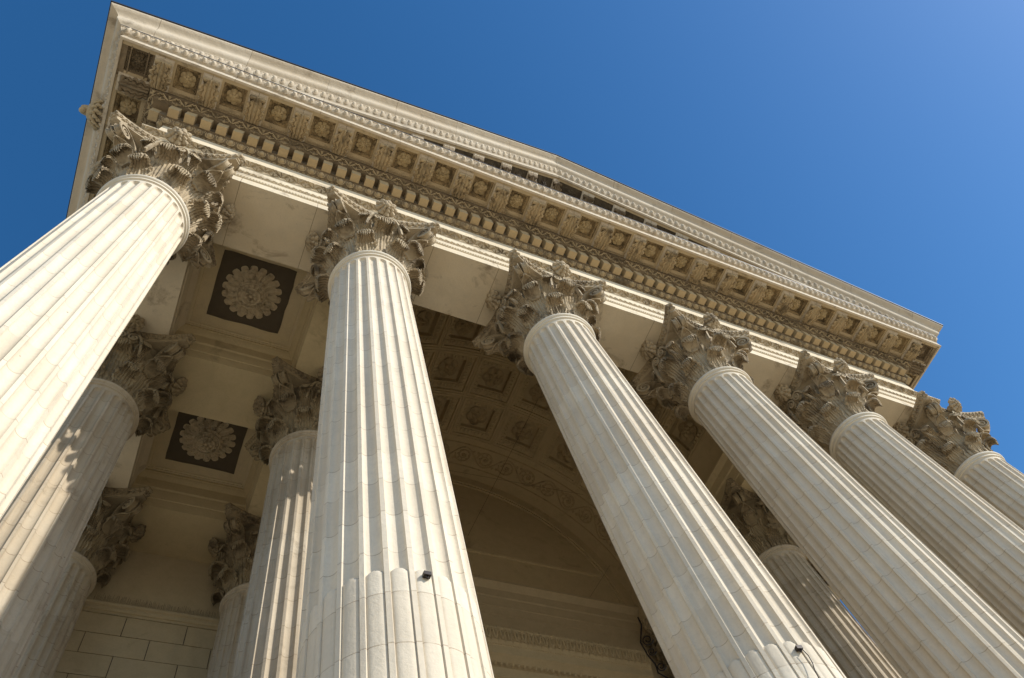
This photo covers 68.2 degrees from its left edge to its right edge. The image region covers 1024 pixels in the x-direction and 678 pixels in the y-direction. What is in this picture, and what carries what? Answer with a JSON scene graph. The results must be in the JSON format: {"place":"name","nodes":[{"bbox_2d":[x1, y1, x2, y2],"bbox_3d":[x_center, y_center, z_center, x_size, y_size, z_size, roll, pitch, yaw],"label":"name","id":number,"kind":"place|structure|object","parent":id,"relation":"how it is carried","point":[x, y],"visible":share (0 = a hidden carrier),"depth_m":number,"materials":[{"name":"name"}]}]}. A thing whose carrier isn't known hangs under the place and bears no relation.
{"place":"outdoors","nodes":[
{"label":"outdoors","id":0,"kind":"place"},
{"bbox_2d":[0,0,1023,637],"label":"sky","id":1,"kind":"structure","parent":0,"point":[876,147],"materials":[{"name":"blue"}]},
{"bbox_2d":[637,617,667,677],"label":"iron bracket","id":2,"kind":"object","parent":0,"point":[656,666],"visible":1,"depth_m":19.00,"materials":[{"name":"black metal"}]},
{"bbox_3d":[-2.999,8.867,25.395,20.900,6.250,23.550,17,-71,-19],"label":"attic wall","id":3,"kind":"object","parent":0,"visible":0},
{"bbox_2d":[412,304,722,607],"bbox_3d":[-0.102,2.357,22.815,11.700,5.851,8.100,17,-71,-19],"label":"barrel vault","id":4,"kind":"object","parent":3,"relation":"attached to","point":[484,403],"visible":0.29,"depth_m":25.36,"materials":[{"name":"stone"}]},
{"label":"ground","id":5,"kind":"structure","parent":0,"visible":0},
{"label":"steps","id":6,"kind":"structure","parent":5,"relation":"on","visible":0},
{"bbox_2d":[53,474,671,677],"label":"wall","id":7,"kind":"structure","parent":6,"relation":"on","point":[537,575],"depth_m":19.82,"materials":[{"name":"stone"}]},
{"bbox_2d":[94,592,217,617],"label":"bird spikes","id":8,"kind":"object","parent":7,"relation":"on","point":[154,603],"visible":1,"depth_m":16.27,"materials":[{"name":"beige metal"}]},
{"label":"porch floor","id":9,"kind":"structure","parent":6,"relation":"on","visible":0},
{"bbox_2d":[13,486,152,677],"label":"fluted column","id":10,"kind":"structure","parent":9,"relation":"on","point":[109,532],"depth_m":15.33,"materials":[{"name":"stone"}]},
{"bbox_2d":[0,314,195,677],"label":"fluted column","id":11,"kind":"structure","parent":9,"relation":"on","point":[121,401],"depth_m":11.73,"materials":[{"name":"stone"}]},
{"bbox_2d":[168,323,291,428],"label":"ceiling beam","id":12,"kind":"structure","parent":11,"relation":"on","point":[227,376],"depth_m":16.48,"materials":[{"name":"stone"}]},
{"bbox_2d":[186,243,307,350],"bbox_3d":[-5.817,-1.068,16.949,2.680,0.790,2.620,17,-71,-19],"label":"coffered bay","id":13,"kind":"object","parent":12,"relation":"on","point":[246,296],"visible":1,"depth_m":16.85,"materials":[{"name":"stone"}]},
{"bbox_2d":[0,110,245,518],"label":"fluted column","id":14,"kind":"structure","parent":9,"relation":"on","point":[76,286],"depth_m":9.20,"materials":[{"name":"stone"}]},
{"bbox_2d":[207,503,260,677],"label":"fluted column","id":15,"kind":"structure","parent":9,"relation":"on","point":[230,569],"depth_m":16.71,"materials":[{"name":"stone"}]},
{"bbox_2d":[128,468,245,563],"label":"ceiling beam","id":16,"kind":"structure","parent":15,"relation":"on","point":[181,517],"depth_m":17.75,"materials":[{"name":"stone"}]},
{"bbox_2d":[232,356,323,677],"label":"fluted column","id":17,"kind":"structure","parent":9,"relation":"on","point":[282,441],"depth_m":12.56,"materials":[{"name":"stone"}]},
{"bbox_2d":[243,298,329,516],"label":"ceiling beam","id":18,"kind":"structure","parent":17,"relation":"on","point":[307,349],"depth_m":16.66,"materials":[{"name":"stone"}]},
{"bbox_2d":[146,409,255,488],"bbox_3d":[-7.301,2.358,18.191,2.680,0.790,2.610,17,-71,-19],"label":"coffered bay","id":19,"kind":"object","parent":18,"relation":"on","point":[198,447],"visible":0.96,"depth_m":18.14,"materials":[{"name":"stone"}]},
{"bbox_2d":[294,185,493,677],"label":"fluted column","id":20,"kind":"structure","parent":9,"relation":"on","point":[385,531],"depth_m":7.39,"materials":[{"name":"stone"}]},
{"bbox_2d":[422,570,431,578],"bbox_3d":[-0.697,1.939,6.113,0.063,0.070,0.105,18,-71,-19],"label":"iron clamp","id":21,"kind":"object","parent":20,"relation":"attached to","point":[427,574],"visible":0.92,"depth_m":6.10,"materials":[{"name":"black metal"}]},
{"bbox_2d":[640,618,674,677],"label":"fluted column","id":22,"kind":"structure","parent":9,"relation":"on","point":[648,631],"depth_m":21.36,"materials":[{"name":"stone"}]},
{"bbox_2d":[638,604,646,622],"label":"ceiling beam","id":23,"kind":"structure","parent":22,"relation":"on","point":[641,615],"depth_m":22.80,"materials":[{"name":"stone"}]},
{"bbox_2d":[472,249,846,677],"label":"fluted column","id":24,"kind":"structure","parent":9,"relation":"on","point":[714,601],"depth_m":9.79,"materials":[{"name":"stone"}]},
{"bbox_2d":[794,645,802,651],"bbox_3d":[2.772,3.025,7.313,0.063,0.070,0.105,5,-67,-14],"label":"iron clamp","id":25,"kind":"object","parent":24,"relation":"attached to","point":[797,648],"visible":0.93,"depth_m":7.30,"materials":[{"name":"grey metal"}]},
{"bbox_2d":[801,648,818,677],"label":"wire","id":26,"kind":"object","parent":25,"relation":"hanging from","point":[812,664],"visible":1,"depth_m":7.09,"materials":[{"name":"metal"}]},
{"bbox_2d":[720,478,902,677],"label":"fluted column","id":27,"kind":"structure","parent":9,"relation":"on","point":[847,642],"depth_m":17.68,"materials":[{"name":"stone"}]},
{"bbox_2d":[704,452,755,504],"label":"ceiling beam","id":28,"kind":"structure","parent":27,"relation":"on","point":[724,469],"depth_m":21.07,"materials":[{"name":"stone"}]},
{"bbox_2d":[810,564,828,585],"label":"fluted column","id":29,"kind":"structure","parent":9,"relation":"on","point":[818,573],"depth_m":21.76,"materials":[{"name":"stone"}]},
{"bbox_2d":[629,303,1023,677],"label":"fluted column","id":30,"kind":"structure","parent":9,"relation":"on","point":[914,604],"depth_m":12.07,"materials":[{"name":"stone"}]},
{"bbox_2d":[773,349,1023,637],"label":"fluted column","id":31,"kind":"structure","parent":9,"relation":"on","point":[971,539],"depth_m":15.70,"materials":[{"name":"stone"}]},
{"bbox_2d":[893,390,1023,529],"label":"fluted column","id":32,"kind":"structure","parent":9,"relation":"on","point":[952,441],"depth_m":19.31,"materials":[{"name":"stone"}]},
{"bbox_2d":[66,1,941,599],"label":"entablature","id":33,"kind":"structure","parent":32,"relation":"on","point":[300,151],"depth_m":17.86,"materials":[{"name":"stone"}]},
{"bbox_2d":[111,0,942,345],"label":"pediment","id":34,"kind":"structure","parent":33,"relation":"on","point":[561,174],"depth_m":23.90,"materials":[{"name":"stone"}]}
]}

